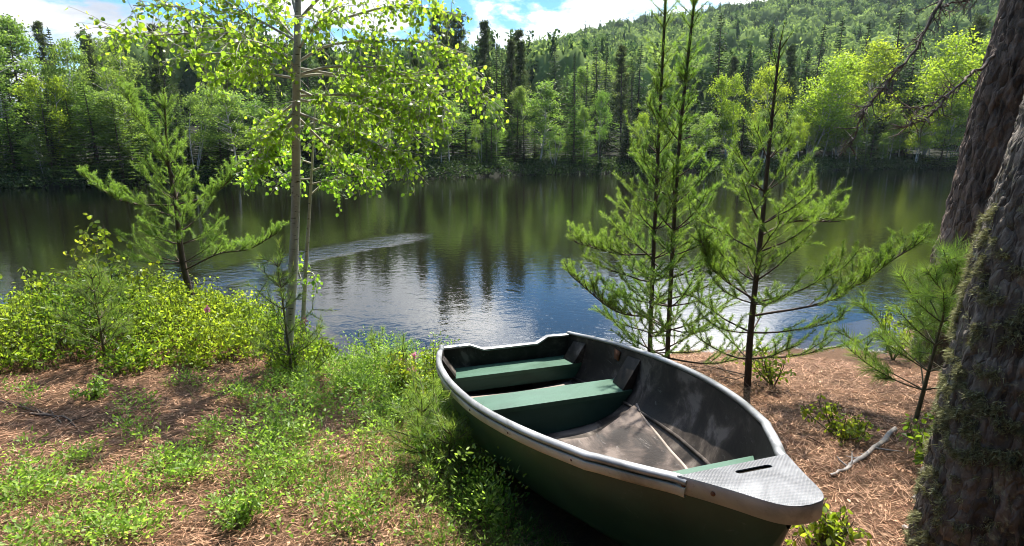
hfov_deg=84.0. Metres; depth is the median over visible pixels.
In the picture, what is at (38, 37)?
pine tree
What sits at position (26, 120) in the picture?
spruce tree
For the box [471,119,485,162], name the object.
birch tree
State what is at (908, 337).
pine seedling
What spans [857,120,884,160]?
fir tree
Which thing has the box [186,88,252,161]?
birch tree
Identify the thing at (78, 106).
birch tree
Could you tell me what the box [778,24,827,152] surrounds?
spruce tree
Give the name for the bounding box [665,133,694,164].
fir tree
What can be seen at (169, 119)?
birch tree
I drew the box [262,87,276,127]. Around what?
pine tree
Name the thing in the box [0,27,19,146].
pine tree
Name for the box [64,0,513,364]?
aspen tree
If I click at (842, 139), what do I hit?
birch tree
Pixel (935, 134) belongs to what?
birch tree
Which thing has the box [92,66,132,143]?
birch tree
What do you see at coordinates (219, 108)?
birch tree
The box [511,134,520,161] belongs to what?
spruce tree
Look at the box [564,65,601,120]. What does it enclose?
birch tree
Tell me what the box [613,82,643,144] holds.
fir tree
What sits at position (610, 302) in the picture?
pine sapling
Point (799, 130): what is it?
aspen tree
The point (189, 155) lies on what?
fir tree
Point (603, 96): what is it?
birch tree
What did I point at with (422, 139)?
fir tree
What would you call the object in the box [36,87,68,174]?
spruce tree
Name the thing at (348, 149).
spruce tree
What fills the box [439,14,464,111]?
pine tree
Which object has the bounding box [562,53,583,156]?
spruce tree
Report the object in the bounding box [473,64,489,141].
spruce tree
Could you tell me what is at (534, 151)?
spruce tree
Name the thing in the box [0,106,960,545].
ground
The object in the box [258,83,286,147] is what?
spruce tree
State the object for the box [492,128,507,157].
fir tree
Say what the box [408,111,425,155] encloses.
fir tree
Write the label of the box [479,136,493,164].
fir tree
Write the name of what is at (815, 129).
aspen tree
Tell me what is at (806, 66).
spruce tree
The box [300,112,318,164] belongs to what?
spruce tree
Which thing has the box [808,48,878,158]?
aspen tree
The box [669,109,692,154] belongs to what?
fir tree
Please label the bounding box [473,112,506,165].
fir tree
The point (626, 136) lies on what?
spruce tree
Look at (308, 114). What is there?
spruce tree
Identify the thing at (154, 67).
pine tree
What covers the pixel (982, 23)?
pine tree
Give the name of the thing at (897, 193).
lake water
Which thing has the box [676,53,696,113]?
pine tree
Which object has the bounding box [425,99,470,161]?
birch tree
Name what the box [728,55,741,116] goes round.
pine tree
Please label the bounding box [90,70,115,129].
birch tree
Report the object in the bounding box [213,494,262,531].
leafy shrub
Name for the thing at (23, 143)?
fir tree
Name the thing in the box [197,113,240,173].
fir tree
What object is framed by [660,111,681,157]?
fir tree
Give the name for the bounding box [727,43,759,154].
spruce tree
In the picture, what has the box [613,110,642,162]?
spruce tree
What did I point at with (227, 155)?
spruce tree
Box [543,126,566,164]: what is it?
birch tree
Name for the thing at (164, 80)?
spruce tree
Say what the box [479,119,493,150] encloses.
fir tree
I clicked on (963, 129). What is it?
birch tree
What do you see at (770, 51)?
spruce tree
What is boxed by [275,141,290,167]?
fir tree
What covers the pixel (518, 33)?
pine tree
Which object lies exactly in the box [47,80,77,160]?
pine tree
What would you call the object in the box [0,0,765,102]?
sky
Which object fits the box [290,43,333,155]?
spruce tree
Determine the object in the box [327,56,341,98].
pine tree
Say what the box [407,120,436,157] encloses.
fir tree
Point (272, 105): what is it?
fir tree
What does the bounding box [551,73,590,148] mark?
fir tree
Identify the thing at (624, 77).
birch tree
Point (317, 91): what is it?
spruce tree
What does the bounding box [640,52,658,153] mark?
spruce tree
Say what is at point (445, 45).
pine tree
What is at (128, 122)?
spruce tree
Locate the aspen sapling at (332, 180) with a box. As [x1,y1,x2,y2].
[232,99,407,330]
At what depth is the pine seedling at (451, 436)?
2.97 m
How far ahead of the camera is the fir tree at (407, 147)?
42.74 m
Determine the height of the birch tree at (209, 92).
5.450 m
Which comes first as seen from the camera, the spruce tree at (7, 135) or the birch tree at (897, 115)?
the spruce tree at (7, 135)
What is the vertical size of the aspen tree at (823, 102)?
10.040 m
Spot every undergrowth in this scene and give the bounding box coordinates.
[0,151,959,188]
[0,260,338,378]
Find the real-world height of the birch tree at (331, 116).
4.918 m
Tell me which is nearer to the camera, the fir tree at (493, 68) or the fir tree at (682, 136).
the fir tree at (682, 136)
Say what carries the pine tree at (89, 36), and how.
on the ground at (500, 280)
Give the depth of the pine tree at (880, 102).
64.43 m
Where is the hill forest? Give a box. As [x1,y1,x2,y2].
[72,0,999,142]
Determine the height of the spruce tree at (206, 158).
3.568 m
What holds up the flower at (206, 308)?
on the ground at (500, 280)
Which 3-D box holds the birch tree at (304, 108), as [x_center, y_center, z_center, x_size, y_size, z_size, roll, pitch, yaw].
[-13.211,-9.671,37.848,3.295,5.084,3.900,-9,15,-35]
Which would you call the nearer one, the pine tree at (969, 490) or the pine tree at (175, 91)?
the pine tree at (969, 490)
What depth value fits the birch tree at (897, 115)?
56.37 m
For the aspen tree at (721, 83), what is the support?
on the ground at (500, 280)
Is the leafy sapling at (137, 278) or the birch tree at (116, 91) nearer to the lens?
the leafy sapling at (137, 278)
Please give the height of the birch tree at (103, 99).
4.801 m
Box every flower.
[203,305,211,346]
[299,315,308,370]
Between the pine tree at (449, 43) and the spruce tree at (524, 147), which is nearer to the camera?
the spruce tree at (524, 147)
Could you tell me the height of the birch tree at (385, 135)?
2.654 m
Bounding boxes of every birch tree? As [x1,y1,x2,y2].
[0,13,50,158]
[0,25,37,162]
[18,134,52,177]
[32,37,96,161]
[45,69,91,124]
[48,121,90,161]
[55,89,109,161]
[57,83,108,162]
[66,63,112,88]
[73,32,152,162]
[75,90,148,166]
[87,117,135,159]
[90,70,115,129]
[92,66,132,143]
[109,86,148,159]
[159,110,187,162]
[176,83,218,170]
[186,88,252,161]
[198,71,219,131]
[211,90,279,156]
[216,103,239,158]
[232,108,270,151]
[289,89,333,165]
[318,96,351,152]
[354,122,374,157]
[375,128,394,147]
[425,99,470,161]
[431,138,449,158]
[432,121,448,162]
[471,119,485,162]
[473,68,506,129]
[482,98,506,159]
[507,85,534,140]
[518,78,569,159]
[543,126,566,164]
[561,135,575,158]
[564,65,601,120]
[576,105,592,155]
[577,57,620,120]
[579,126,595,161]
[588,90,613,160]
[612,60,635,115]
[687,112,721,156]
[711,116,738,156]
[726,103,745,153]
[749,108,779,159]
[750,110,788,162]
[781,107,809,156]
[796,125,823,153]
[813,110,843,156]
[826,122,856,158]
[828,115,860,154]
[840,135,865,162]
[842,102,880,164]
[874,136,889,158]
[880,105,907,158]
[880,117,917,156]
[880,132,901,156]
[901,121,933,145]
[911,123,931,162]
[917,119,945,154]
[932,117,967,156]
[936,102,968,157]
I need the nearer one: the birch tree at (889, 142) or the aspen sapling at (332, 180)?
the aspen sapling at (332, 180)
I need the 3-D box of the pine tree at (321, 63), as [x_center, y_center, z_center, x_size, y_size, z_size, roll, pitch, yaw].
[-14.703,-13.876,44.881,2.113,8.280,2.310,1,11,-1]
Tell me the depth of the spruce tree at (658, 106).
56.97 m
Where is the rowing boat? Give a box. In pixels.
[435,331,823,545]
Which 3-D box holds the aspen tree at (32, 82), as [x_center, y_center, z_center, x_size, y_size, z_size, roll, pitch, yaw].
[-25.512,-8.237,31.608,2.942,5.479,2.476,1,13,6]
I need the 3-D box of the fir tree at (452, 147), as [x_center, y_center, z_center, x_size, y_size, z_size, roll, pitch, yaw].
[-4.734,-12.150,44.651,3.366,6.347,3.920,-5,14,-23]
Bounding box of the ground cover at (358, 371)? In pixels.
[0,325,539,545]
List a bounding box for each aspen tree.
[9,72,76,165]
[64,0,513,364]
[634,111,654,150]
[706,72,746,156]
[744,61,794,157]
[781,104,816,154]
[786,50,871,157]
[787,111,811,157]
[801,93,837,153]
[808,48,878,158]
[817,120,859,156]
[835,36,911,152]
[894,22,990,154]
[894,112,951,160]
[941,36,990,112]
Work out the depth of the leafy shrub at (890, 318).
5.34 m
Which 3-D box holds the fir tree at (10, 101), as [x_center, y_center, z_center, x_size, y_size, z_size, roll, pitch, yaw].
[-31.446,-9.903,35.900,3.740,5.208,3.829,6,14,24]
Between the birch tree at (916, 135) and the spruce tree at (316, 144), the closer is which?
the spruce tree at (316, 144)
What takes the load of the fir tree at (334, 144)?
on the ground at (500, 280)
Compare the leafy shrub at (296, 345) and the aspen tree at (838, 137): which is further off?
the aspen tree at (838, 137)
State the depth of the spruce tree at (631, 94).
50.91 m
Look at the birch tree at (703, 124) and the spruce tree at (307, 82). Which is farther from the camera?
the birch tree at (703, 124)
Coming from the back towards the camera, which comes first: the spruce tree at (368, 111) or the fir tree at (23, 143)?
the spruce tree at (368, 111)
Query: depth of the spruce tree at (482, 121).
46.02 m
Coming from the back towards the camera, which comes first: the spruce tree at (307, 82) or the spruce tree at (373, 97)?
the spruce tree at (373, 97)
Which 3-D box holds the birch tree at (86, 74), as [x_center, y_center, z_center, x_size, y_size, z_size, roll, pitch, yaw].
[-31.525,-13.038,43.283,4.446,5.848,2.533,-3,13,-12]
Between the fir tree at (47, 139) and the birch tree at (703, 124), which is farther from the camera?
the birch tree at (703, 124)
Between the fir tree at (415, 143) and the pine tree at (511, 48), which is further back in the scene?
the pine tree at (511, 48)
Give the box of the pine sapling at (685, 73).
[597,0,786,366]
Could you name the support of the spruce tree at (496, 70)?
on the ground at (500, 280)
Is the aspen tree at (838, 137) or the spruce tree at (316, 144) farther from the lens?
the aspen tree at (838, 137)
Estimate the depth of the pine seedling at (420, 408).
3.18 m
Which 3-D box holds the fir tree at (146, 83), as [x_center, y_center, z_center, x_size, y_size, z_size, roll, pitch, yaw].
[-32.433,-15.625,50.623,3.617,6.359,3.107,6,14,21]
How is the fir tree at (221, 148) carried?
on the ground at (500, 280)
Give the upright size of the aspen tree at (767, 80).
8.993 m
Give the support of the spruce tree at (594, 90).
on the ground at (500, 280)
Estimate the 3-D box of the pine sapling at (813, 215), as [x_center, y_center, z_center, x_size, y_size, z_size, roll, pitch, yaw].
[2.130,-0.399,4.152,1.726,2.693,1.127,0,12,0]
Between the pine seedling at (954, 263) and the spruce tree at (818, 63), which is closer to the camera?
the pine seedling at (954, 263)
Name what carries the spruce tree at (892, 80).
on the ground at (500, 280)
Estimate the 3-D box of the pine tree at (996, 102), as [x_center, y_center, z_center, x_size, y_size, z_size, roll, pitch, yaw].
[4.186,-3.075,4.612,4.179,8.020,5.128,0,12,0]
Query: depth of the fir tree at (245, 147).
36.03 m
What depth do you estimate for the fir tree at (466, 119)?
53.45 m
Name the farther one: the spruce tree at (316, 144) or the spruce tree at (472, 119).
the spruce tree at (472, 119)
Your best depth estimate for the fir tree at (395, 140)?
39.25 m
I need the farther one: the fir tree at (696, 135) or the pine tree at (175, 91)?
the fir tree at (696, 135)
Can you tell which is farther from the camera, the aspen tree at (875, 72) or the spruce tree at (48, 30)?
the aspen tree at (875, 72)
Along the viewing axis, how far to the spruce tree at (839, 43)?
61.86 m
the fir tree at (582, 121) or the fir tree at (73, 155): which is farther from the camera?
the fir tree at (582, 121)
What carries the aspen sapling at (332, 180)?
on the ground at (500, 280)
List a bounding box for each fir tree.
[0,77,38,156]
[0,88,41,176]
[11,93,80,177]
[11,118,38,167]
[37,89,96,167]
[55,81,143,179]
[91,99,143,183]
[124,88,192,173]
[124,126,150,159]
[136,61,162,132]
[169,110,205,167]
[173,94,191,134]
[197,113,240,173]
[213,120,232,165]
[218,117,250,169]
[236,127,253,164]
[258,91,304,165]
[265,83,284,163]
[273,102,309,165]
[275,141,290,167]
[279,85,289,111]
[281,73,291,111]
[314,119,349,165]
[320,82,358,161]
[385,121,412,169]
[392,112,414,162]
[396,135,419,157]
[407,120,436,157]
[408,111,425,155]
[412,128,442,158]
[414,133,435,159]
[424,61,467,145]
[437,85,475,158]
[446,103,479,161]
[455,87,476,143]
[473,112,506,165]
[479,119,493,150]
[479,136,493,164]
[483,66,509,135]
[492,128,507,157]
[499,102,546,160]
[501,128,517,160]
[531,116,560,159]
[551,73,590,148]
[552,67,579,130]
[552,105,597,165]
[559,114,571,155]
[575,93,595,149]
[586,98,614,143]
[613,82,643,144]
[640,95,663,158]
[652,98,688,132]
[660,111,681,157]
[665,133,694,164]
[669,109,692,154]
[675,116,696,157]
[685,104,708,159]
[696,129,725,161]
[727,86,774,150]
[736,80,752,136]
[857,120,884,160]
[888,82,920,153]
[923,118,959,166]
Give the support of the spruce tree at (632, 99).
on the ground at (500, 280)
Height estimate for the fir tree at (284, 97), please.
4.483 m
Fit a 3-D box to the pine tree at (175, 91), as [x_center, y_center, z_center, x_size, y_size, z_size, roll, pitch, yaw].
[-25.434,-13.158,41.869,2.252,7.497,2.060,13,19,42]
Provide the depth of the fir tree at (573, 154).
46.37 m
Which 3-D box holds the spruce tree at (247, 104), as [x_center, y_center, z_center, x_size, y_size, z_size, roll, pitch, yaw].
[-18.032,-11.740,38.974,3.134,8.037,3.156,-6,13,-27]
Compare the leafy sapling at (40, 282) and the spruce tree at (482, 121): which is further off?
the spruce tree at (482, 121)
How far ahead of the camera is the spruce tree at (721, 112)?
63.10 m
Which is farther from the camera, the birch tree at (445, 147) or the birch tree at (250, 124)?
the birch tree at (445, 147)
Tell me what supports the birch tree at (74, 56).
on the ground at (500, 280)
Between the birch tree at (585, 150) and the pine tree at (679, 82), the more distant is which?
the pine tree at (679, 82)
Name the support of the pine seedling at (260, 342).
on the ground at (500, 280)
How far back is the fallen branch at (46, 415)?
3.69 m
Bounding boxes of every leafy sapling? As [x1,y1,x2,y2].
[12,266,54,317]
[52,226,127,316]
[75,213,131,313]
[94,255,160,309]
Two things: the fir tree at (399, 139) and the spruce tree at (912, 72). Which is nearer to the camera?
the fir tree at (399, 139)
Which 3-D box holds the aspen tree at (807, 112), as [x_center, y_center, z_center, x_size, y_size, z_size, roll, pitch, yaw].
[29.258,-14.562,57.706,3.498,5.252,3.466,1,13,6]
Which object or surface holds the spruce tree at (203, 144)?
on the ground at (500, 280)
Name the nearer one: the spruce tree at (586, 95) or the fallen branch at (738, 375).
the fallen branch at (738, 375)
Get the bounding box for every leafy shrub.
[69,371,113,400]
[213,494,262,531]
[243,324,341,376]
[380,330,437,369]
[381,351,435,399]
[408,342,442,384]
[732,339,795,385]
[785,497,871,545]
[799,393,882,445]
[872,306,913,359]
[896,411,935,464]
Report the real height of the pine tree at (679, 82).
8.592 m
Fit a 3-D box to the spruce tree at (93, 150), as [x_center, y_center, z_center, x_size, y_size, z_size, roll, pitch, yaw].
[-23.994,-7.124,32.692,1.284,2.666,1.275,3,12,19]
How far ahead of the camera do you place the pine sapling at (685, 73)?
4.64 m
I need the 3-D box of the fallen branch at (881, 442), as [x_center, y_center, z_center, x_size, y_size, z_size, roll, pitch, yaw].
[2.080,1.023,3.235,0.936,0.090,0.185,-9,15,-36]
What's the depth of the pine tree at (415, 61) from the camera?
41.65 m
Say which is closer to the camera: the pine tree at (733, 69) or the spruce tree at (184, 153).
the spruce tree at (184, 153)
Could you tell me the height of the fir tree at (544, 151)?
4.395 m
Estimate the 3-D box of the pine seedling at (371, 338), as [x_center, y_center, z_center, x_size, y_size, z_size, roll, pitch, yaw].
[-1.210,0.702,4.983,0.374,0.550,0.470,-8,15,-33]
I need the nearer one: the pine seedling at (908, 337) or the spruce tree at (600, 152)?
the pine seedling at (908, 337)
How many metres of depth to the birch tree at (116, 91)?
33.51 m
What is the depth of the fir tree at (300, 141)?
37.84 m
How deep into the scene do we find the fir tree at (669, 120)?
71.70 m
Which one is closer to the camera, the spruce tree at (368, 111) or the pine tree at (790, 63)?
the spruce tree at (368, 111)
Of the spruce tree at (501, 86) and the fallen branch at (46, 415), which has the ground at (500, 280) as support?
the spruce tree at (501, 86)
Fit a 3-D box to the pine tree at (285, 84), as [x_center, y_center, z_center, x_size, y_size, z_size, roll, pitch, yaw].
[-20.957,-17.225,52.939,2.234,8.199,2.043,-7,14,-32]
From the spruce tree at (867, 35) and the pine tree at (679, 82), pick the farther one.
the spruce tree at (867, 35)
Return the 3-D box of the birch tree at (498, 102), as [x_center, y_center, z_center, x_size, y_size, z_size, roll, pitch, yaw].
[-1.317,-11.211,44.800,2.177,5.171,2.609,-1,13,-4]
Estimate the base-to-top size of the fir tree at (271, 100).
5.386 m
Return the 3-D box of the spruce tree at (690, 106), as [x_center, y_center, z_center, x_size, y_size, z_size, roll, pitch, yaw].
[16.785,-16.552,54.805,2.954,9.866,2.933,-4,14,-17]
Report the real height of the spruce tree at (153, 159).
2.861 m
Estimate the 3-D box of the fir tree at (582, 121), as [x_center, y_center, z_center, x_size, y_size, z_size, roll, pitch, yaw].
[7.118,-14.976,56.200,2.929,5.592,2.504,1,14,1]
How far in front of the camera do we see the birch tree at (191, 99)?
34.41 m
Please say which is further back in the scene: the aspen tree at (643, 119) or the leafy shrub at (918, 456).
the aspen tree at (643, 119)
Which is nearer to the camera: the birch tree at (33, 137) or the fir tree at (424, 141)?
the birch tree at (33, 137)
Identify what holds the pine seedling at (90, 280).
on the ground at (500, 280)
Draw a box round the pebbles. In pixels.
[332,326,910,366]
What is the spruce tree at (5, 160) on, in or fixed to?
on the ground at (500, 280)
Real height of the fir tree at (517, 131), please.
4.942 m
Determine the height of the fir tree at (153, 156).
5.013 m
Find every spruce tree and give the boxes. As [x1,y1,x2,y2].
[0,24,46,160]
[0,92,31,164]
[0,137,19,178]
[23,54,56,155]
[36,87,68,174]
[46,27,80,158]
[85,126,111,169]
[107,47,149,158]
[141,128,171,172]
[153,40,186,159]
[162,93,196,169]
[187,119,224,169]
[195,107,215,163]
[196,43,224,164]
[220,131,234,174]
[225,108,247,164]
[234,78,254,152]
[237,54,261,153]
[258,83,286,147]
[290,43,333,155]
[300,80,311,157]
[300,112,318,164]
[303,104,326,162]
[309,63,330,144]
[329,51,368,147]
[343,126,361,156]
[358,51,383,157]
[364,51,385,145]
[458,54,481,151]
[472,99,492,158]
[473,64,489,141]
[484,42,510,150]
[489,50,512,153]
[495,68,513,153]
[505,93,516,143]
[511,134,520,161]
[515,121,533,163]
[527,126,545,161]
[532,42,577,148]
[548,137,564,164]
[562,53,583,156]
[578,63,594,151]
[580,45,616,142]
[590,43,621,154]
[592,74,624,150]
[594,135,606,166]
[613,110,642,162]
[615,108,633,159]
[617,42,655,148]
[617,59,638,156]
[622,67,642,144]
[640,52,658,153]
[645,58,670,145]
[678,56,695,141]
[690,11,744,150]
[708,71,736,143]
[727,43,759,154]
[741,23,783,149]
[774,49,828,152]
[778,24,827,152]
[778,74,797,151]
[816,17,854,151]
[847,20,875,150]
[855,6,922,153]
[877,22,923,154]
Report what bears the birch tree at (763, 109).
on the ground at (500, 280)
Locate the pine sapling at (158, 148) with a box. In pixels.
[76,73,288,305]
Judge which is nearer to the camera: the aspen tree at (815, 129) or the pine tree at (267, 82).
the pine tree at (267, 82)
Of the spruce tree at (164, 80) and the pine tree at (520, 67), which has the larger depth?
the pine tree at (520, 67)
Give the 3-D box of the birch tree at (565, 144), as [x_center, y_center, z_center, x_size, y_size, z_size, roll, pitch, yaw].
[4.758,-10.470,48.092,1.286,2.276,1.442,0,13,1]
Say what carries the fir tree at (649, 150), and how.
on the ground at (500, 280)
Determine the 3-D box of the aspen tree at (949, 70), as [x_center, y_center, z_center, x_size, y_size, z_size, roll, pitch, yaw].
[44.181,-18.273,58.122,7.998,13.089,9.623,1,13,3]
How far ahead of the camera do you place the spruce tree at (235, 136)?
35.58 m
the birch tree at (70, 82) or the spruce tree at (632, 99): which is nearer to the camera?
the birch tree at (70, 82)
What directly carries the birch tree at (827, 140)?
on the ground at (500, 280)
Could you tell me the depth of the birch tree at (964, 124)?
58.92 m
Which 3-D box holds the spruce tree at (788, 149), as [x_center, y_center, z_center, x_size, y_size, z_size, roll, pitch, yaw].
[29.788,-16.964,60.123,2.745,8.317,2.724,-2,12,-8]
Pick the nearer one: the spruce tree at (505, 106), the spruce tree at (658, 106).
the spruce tree at (505, 106)
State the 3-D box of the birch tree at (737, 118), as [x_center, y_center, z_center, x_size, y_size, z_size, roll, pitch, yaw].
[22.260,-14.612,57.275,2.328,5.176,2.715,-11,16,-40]
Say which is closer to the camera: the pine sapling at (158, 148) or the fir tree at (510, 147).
the pine sapling at (158, 148)
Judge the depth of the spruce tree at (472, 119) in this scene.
49.09 m
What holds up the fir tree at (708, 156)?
on the ground at (500, 280)
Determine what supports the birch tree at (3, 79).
on the ground at (500, 280)
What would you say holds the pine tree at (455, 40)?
on the ground at (500, 280)
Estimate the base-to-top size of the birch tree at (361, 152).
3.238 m
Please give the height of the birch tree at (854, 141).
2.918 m
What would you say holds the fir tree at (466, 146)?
on the ground at (500, 280)
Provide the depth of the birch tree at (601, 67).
65.70 m
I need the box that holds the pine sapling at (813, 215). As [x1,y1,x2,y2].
[673,21,935,386]
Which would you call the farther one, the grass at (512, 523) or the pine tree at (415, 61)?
the pine tree at (415, 61)
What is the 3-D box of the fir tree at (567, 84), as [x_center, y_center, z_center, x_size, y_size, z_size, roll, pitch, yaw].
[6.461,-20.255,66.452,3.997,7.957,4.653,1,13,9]
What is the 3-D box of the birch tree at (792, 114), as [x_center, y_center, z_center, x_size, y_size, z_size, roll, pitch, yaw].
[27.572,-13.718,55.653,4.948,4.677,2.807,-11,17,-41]
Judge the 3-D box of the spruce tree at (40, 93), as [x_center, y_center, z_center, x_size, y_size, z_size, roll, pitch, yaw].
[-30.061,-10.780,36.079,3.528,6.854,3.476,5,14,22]
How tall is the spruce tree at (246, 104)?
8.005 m
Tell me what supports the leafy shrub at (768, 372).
on the ground at (500, 280)
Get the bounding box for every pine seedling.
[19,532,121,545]
[45,254,152,359]
[232,237,338,375]
[351,324,392,364]
[355,359,466,464]
[404,387,491,490]
[822,232,973,422]
[875,243,972,368]
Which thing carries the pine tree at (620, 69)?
on the ground at (500, 280)
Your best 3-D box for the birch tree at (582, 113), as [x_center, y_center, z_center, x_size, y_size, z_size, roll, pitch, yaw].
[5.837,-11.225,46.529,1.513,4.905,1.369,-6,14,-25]
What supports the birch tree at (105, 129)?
on the ground at (500, 280)
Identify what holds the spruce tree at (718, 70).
on the ground at (500, 280)
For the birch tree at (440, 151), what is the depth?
41.62 m
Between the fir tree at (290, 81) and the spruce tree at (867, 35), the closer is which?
the fir tree at (290, 81)
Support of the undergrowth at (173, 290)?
on the ground at (500, 280)
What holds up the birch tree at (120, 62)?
on the ground at (500, 280)
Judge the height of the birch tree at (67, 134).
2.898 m
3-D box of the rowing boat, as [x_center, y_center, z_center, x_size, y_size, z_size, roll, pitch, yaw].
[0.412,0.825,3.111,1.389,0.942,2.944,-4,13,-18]
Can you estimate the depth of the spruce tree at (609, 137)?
57.04 m
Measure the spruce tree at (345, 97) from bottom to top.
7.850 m
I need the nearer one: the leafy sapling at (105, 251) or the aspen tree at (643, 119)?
the leafy sapling at (105, 251)
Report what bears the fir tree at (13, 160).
on the ground at (500, 280)
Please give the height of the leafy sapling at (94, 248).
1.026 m
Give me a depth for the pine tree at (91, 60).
41.00 m
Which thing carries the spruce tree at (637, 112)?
on the ground at (500, 280)
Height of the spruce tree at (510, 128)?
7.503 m
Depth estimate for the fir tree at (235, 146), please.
35.02 m
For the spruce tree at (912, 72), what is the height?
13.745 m
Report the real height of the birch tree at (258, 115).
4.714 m
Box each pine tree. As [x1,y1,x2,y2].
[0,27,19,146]
[30,20,54,119]
[46,45,58,93]
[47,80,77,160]
[80,33,107,90]
[80,38,105,139]
[144,23,181,109]
[147,64,173,144]
[151,41,183,143]
[243,34,280,113]
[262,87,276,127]
[275,42,292,107]
[314,42,334,144]
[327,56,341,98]
[406,57,426,161]
[426,14,455,101]
[436,30,455,127]
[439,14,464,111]
[447,12,476,143]
[475,19,495,140]
[503,38,518,150]
[508,28,531,141]
[511,40,530,152]
[611,43,633,149]
[670,62,690,125]
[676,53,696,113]
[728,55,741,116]
[776,43,799,152]
[834,0,1023,365]
[871,64,890,139]
[900,97,1023,545]
[953,13,992,151]
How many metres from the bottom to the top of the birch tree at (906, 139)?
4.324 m
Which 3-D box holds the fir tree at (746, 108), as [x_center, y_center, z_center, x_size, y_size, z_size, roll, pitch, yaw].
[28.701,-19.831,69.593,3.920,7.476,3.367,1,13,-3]
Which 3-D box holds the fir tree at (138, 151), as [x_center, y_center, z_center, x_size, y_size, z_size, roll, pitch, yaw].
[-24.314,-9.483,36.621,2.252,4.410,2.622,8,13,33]
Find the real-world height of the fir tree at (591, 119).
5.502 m
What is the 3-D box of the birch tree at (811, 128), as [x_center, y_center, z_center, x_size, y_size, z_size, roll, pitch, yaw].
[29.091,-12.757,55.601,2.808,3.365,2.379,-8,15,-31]
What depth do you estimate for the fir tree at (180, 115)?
49.28 m
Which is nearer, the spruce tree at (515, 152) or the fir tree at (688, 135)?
the spruce tree at (515, 152)
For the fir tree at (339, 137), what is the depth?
38.66 m
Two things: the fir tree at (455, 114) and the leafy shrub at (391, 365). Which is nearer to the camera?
the leafy shrub at (391, 365)
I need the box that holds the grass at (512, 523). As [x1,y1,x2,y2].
[0,356,590,545]
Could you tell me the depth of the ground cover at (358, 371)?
2.92 m
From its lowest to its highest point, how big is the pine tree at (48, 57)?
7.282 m
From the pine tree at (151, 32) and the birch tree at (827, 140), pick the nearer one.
the pine tree at (151, 32)
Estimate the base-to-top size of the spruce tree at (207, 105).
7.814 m
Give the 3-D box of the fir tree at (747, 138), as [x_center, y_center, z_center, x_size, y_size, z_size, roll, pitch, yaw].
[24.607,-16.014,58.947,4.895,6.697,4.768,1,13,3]
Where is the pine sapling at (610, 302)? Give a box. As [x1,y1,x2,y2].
[560,0,748,354]
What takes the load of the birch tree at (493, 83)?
on the ground at (500, 280)
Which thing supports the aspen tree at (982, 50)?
on the ground at (500, 280)
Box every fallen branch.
[0,398,61,423]
[29,407,88,427]
[709,360,763,387]
[830,426,903,475]
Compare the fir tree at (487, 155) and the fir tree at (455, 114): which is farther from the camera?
the fir tree at (455, 114)
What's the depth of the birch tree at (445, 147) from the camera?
41.38 m
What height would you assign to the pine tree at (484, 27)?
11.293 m
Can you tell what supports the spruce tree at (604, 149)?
on the ground at (500, 280)
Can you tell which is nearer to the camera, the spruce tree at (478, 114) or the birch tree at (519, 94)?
the birch tree at (519, 94)
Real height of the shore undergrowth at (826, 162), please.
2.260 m
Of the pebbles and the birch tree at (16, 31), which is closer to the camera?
the pebbles
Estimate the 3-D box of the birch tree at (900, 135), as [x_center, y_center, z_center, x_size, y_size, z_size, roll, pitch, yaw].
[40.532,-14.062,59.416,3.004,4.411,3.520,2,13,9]
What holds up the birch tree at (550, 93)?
on the ground at (500, 280)
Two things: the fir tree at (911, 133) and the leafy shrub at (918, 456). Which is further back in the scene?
the fir tree at (911, 133)
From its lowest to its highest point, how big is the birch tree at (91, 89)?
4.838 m
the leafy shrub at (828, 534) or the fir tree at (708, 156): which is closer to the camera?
the leafy shrub at (828, 534)
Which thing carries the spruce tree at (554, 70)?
on the ground at (500, 280)
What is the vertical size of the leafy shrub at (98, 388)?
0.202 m
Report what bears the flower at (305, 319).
on the ground at (500, 280)
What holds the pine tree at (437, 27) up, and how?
on the ground at (500, 280)
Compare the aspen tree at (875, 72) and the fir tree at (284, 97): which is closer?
the fir tree at (284, 97)
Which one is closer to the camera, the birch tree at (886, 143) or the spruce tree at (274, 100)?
the spruce tree at (274, 100)
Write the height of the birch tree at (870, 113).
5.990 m
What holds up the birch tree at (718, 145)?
on the ground at (500, 280)
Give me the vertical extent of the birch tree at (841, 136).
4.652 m
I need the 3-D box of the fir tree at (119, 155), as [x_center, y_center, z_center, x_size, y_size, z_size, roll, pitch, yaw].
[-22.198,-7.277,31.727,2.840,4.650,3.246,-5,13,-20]
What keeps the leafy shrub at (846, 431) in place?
on the ground at (500, 280)
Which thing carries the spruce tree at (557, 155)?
on the ground at (500, 280)
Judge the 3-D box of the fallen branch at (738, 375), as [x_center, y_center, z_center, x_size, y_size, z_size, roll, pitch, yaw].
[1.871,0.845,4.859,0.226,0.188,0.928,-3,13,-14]
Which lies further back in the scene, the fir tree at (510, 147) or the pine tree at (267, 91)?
the fir tree at (510, 147)
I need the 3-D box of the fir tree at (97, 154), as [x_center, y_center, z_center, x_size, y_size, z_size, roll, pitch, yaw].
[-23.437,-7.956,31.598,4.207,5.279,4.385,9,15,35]
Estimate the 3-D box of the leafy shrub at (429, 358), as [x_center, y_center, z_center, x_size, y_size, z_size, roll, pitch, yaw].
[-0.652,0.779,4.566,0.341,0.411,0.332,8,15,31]
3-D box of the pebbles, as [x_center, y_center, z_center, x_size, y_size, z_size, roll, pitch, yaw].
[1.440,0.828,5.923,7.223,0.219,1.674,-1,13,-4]

